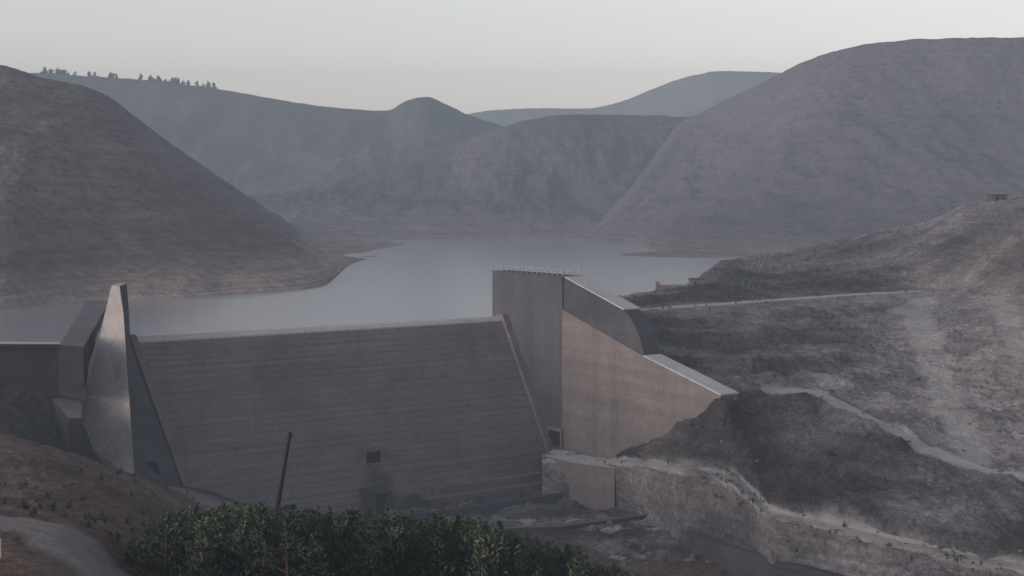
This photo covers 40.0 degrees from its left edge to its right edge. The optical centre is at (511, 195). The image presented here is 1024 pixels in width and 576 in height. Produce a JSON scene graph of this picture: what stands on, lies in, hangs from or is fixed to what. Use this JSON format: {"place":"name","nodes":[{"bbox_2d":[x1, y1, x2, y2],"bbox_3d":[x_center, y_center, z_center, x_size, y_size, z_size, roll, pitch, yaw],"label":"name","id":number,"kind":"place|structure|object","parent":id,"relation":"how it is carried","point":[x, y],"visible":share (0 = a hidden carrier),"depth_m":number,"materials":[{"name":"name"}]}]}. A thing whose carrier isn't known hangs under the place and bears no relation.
{"place":"outdoors","nodes":[
{"label":"outdoors","id":0,"kind":"place"},
{"bbox_2d":[0,65,419,309],"bbox_3d":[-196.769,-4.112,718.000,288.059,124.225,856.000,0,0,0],"label":"hill","id":1,"kind":"structure","parent":0,"point":[101,194],"depth_m":480.56,"materials":[{"name":"soil"}]},
{"bbox_2d":[30,73,504,195],"bbox_3d":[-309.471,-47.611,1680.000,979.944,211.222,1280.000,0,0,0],"label":"hill","id":2,"kind":"structure","parent":0,"point":[247,144],"depth_m":1577.12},
{"bbox_2d":[40,67,217,88],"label":"ridge trees","id":3,"kind":"object","parent":2,"relation":"on","point":[110,75],"visible":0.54,"depth_m":1749.26,"materials":[{"name":"green plant"}]},
{"bbox_2d":[289,223,405,253],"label":"shore spit","id":4,"kind":"structure","parent":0,"point":[339,244],"depth_m":798.77,"materials":[{"name":"soil"}]},
{"bbox_2d":[0,239,736,342],"bbox_3d":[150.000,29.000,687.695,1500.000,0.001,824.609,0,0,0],"label":"reservoir water","id":5,"kind":"structure","parent":0,"point":[432,279],"depth_m":422.38,"materials":[{"name":"grey liquid"}]},
{"bbox_2d":[619,247,747,257],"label":"shore spit","id":6,"kind":"structure","parent":5,"relation":"in","point":[694,252],"depth_m":677.15,"materials":[{"name":"grey soil"}]},
{"bbox_2d":[0,382,738,575],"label":"bank","id":7,"kind":"structure","parent":0,"point":[46,541],"depth_m":173.80,"materials":[{"name":"soil"}]},
{"bbox_2d":[0,342,86,399],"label":"wall","id":8,"kind":"structure","parent":7,"relation":"on","point":[34,369],"depth_m":258.11,"materials":[{"name":"concrete"}]},
{"bbox_2d":[0,342,59,347],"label":"abutment kerb","id":9,"kind":"structure","parent":8,"relation":"on","point":[29,344],"depth_m":257.37,"materials":[{"name":"concrete"}]},
{"bbox_2d":[52,397,81,454],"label":"step block","id":10,"kind":"structure","parent":7,"relation":"on","point":[68,411],"depth_m":246.37,"materials":[{"name":"concrete"}]},
{"bbox_2d":[60,300,107,385],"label":"approach wall","id":11,"kind":"structure","parent":7,"relation":"on","point":[80,336],"depth_m":262.56,"materials":[{"name":"concrete"}]},
{"bbox_2d":[82,285,134,473],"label":"wing bright face","id":12,"kind":"object","parent":7,"relation":"on","point":[106,419],"visible":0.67,"depth_m":260.01},
{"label":"back of left wing","id":13,"kind":"object","parent":12,"relation":"attached to","visible":0},
{"bbox_2d":[113,283,125,285],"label":"pier top","id":14,"kind":"structure","parent":13,"relation":"on","point":[117,284],"depth_m":277.18,"materials":[{"name":"concrete"}]},
{"bbox_2d":[120,283,176,483],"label":"wing inner face","id":15,"kind":"object","parent":7,"relation":"on","point":[148,443],"visible":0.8,"depth_m":261.47},
{"bbox_2d":[145,462,158,474],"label":"gallery opening","id":16,"kind":"object","parent":15,"relation":"attached to","point":[153,466],"visible":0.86,"depth_m":255.39,"materials":[{"name":"black"}]},
{"bbox_2d":[274,432,292,517],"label":"utility pole","id":17,"kind":"object","parent":7,"relation":"on","point":[281,482],"visible":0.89,"depth_m":139.22,"materials":[{"name":"brown wood"}]},
{"bbox_2d":[131,322,546,514],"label":"spillway face","id":18,"kind":"object","parent":7,"relation":"on","point":[428,407],"visible":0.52,"depth_m":290.50},
{"bbox_2d":[130,334,191,487],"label":"chute curb","id":19,"kind":"structure","parent":18,"relation":"on","point":[162,419],"depth_m":270.01,"materials":[{"name":"concrete"}]},
{"bbox_2d":[130,316,501,343],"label":"crest cap","id":20,"kind":"object","parent":18,"relation":"on","point":[228,334],"visible":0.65,"depth_m":298.78,"materials":[{"name":"concrete"}]},
{"bbox_2d":[357,444,385,469],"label":"outlet frame","id":21,"kind":"object","parent":18,"relation":"attached to","point":[363,450],"visible":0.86,"depth_m":286.74,"materials":[{"name":"grey concrete"}]},
{"bbox_2d":[367,451,379,462],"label":"outlet opening","id":22,"kind":"object","parent":21,"relation":"in","point":[372,457],"visible":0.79,"depth_m":287.26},
{"bbox_2d":[360,486,391,511],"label":"bottom outlet frame","id":23,"kind":"object","parent":18,"relation":"attached to","point":[368,496],"visible":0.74,"depth_m":279.64,"materials":[{"name":"grey concrete"}]},
{"bbox_2d":[376,494,384,509],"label":"bottom outlet opening","id":24,"kind":"object","parent":23,"relation":"in","point":[380,501],"visible":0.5,"depth_m":279.56,"materials":[{"name":"black"}]},
{"bbox_2d":[123,499,640,575],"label":"pine grove","id":25,"kind":"object","parent":7,"relation":"on","point":[254,540],"visible":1,"depth_m":89.52,"materials":[{"name":"green plant"}]},
{"bbox_2d":[722,394,737,397],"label":"wall back","id":26,"kind":"structure","parent":7,"relation":"on","point":[732,395],"depth_m":266.91,"materials":[{"name":"concrete"}]},
{"bbox_2d":[643,354,738,394],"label":"wall coping","id":27,"kind":"object","parent":26,"relation":"on","point":[692,375],"depth_m":275.20,"materials":[{"name":"concrete"}]},
{"bbox_2d":[248,114,690,238],"bbox_3d":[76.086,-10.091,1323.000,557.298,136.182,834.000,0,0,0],"label":"hill","id":28,"kind":"structure","parent":0,"point":[572,176],"depth_m":1143.23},
{"bbox_2d":[0,0,1023,113],"label":"sky","id":29,"kind":"structure","parent":0,"point":[468,56],"materials":[{"name":"grey"}]},
{"bbox_2d":[490,508,604,524],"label":"stream water","id":30,"kind":"structure","parent":0,"point":[499,517],"depth_m":278.01,"materials":[{"name":"grey liquid"}]},
{"bbox_2d":[416,500,708,575],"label":"riverbed","id":31,"kind":"structure","parent":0,"point":[608,538],"depth_m":266.23,"materials":[{"name":"grey stone"}]},
{"bbox_2d":[333,489,565,521],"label":"stilling apron","id":32,"kind":"object","parent":31,"relation":"on","point":[494,503],"visible":0.07,"depth_m":284.00,"materials":[{"name":"concrete"}]},
{"bbox_2d":[403,489,525,509],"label":"baffle blocks","id":33,"kind":"structure","parent":32,"relation":"on","point":[412,500],"depth_m":279.55,"materials":[{"name":"concrete"}]},
{"bbox_2d":[423,471,541,503],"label":"toe ledge","id":34,"kind":"object","parent":32,"relation":"on","point":[465,490],"visible":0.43,"depth_m":293.51,"materials":[{"name":"concrete"}]},
{"bbox_2d":[496,314,554,451],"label":"chute curb","id":35,"kind":"structure","parent":31,"relation":"on","point":[526,379],"depth_m":317.10,"materials":[{"name":"concrete"}]},
{"bbox_2d":[492,272,562,449],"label":"pier","id":36,"kind":"structure","parent":31,"relation":"on","point":[531,306],"depth_m":314.91,"materials":[{"name":"concrete"}]},
{"bbox_2d":[491,270,579,276],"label":"pier deck","id":37,"kind":"structure","parent":36,"relation":"on","point":[534,273],"depth_m":319.07,"materials":[{"name":"concrete"}]},
{"bbox_2d":[493,264,580,275],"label":"pier railing","id":38,"kind":"object","parent":37,"relation":"on","point":[543,269],"visible":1,"depth_m":319.62,"materials":[{"name":"metal"}]},
{"bbox_2d":[547,426,563,447],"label":"gallery door frame","id":39,"kind":"object","parent":36,"relation":"attached to","point":[561,430],"visible":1,"depth_m":307.21,"materials":[{"name":"grey concrete"}]},
{"bbox_2d":[549,430,559,446],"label":"gallery door opening","id":40,"kind":"object","parent":39,"relation":"in","point":[554,437],"visible":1,"depth_m":309.37,"materials":[{"name":"black"}]},
{"bbox_2d":[504,513,647,529],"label":"channel wall","id":41,"kind":"structure","parent":31,"relation":"on","point":[625,519],"depth_m":269.02,"materials":[{"name":"concrete"}]},
{"bbox_2d":[546,449,614,508],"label":"stilling basin wall","id":42,"kind":"structure","parent":31,"relation":"on","point":[590,481],"depth_m":290.16,"materials":[{"name":"concrete"}]},
{"bbox_2d":[562,309,721,458],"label":"wall","id":43,"kind":"structure","parent":31,"relation":"on","point":[617,396],"depth_m":292.56,"materials":[{"name":"concrete"}]},
{"bbox_2d":[563,277,660,354],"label":"wall","id":44,"kind":"structure","parent":43,"relation":"on","point":[633,329],"depth_m":293.41,"materials":[{"name":"concrete"}]},
{"bbox_2d":[565,276,640,309],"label":"wall coping","id":45,"kind":"object","parent":44,"relation":"on","point":[604,293],"depth_m":299.27,"materials":[{"name":"concrete"}]},
{"bbox_2d":[391,276,1022,573],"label":"boulders","id":46,"kind":"object","parent":31,"relation":"on","point":[644,546],"visible":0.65,"depth_m":254.96,"materials":[{"name":"grey stone"}]},
{"bbox_2d":[690,537,844,575],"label":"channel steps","id":47,"kind":"structure","parent":31,"relation":"on","point":[735,560],"depth_m":234.13,"materials":[{"name":"concrete"}]},
{"bbox_2d":[467,71,779,125],"bbox_3d":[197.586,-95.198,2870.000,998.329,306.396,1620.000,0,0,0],"label":"distant hill","id":48,"kind":"structure","parent":0,"point":[689,96],"depth_m":2696.87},
{"bbox_2d":[542,195,1023,575],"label":"bank","id":49,"kind":"structure","parent":0,"point":[957,258],"depth_m":280.60,"materials":[{"name":"soil"}]},
{"bbox_2d":[0,209,1023,575],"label":"scrub bushes","id":50,"kind":"object","parent":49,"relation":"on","point":[34,511],"visible":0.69,"depth_m":163.54,"materials":[{"name":"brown plant"}]},
{"bbox_2d":[655,282,683,289],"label":"shore wall","id":51,"kind":"structure","parent":49,"relation":"on","point":[658,286],"depth_m":419.60,"materials":[{"name":"stone"}]},
{"bbox_2d":[689,279,703,284],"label":"walls","id":52,"kind":"structure","parent":49,"relation":"on","point":[691,281],"depth_m":422.50,"materials":[{"name":"stone"}]},
{"bbox_2d":[986,194,1008,200],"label":"stone hut","id":53,"kind":"object","parent":49,"relation":"on","point":[992,197],"visible":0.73,"depth_m":461.00,"materials":[{"name":"stone"}]},
{"bbox_2d":[578,37,1023,255],"bbox_3d":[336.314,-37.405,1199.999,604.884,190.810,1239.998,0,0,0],"label":"hill","id":54,"kind":"structure","parent":0,"point":[833,146],"depth_m":982.56,"materials":[{"name":"grey soil"}]}
]}

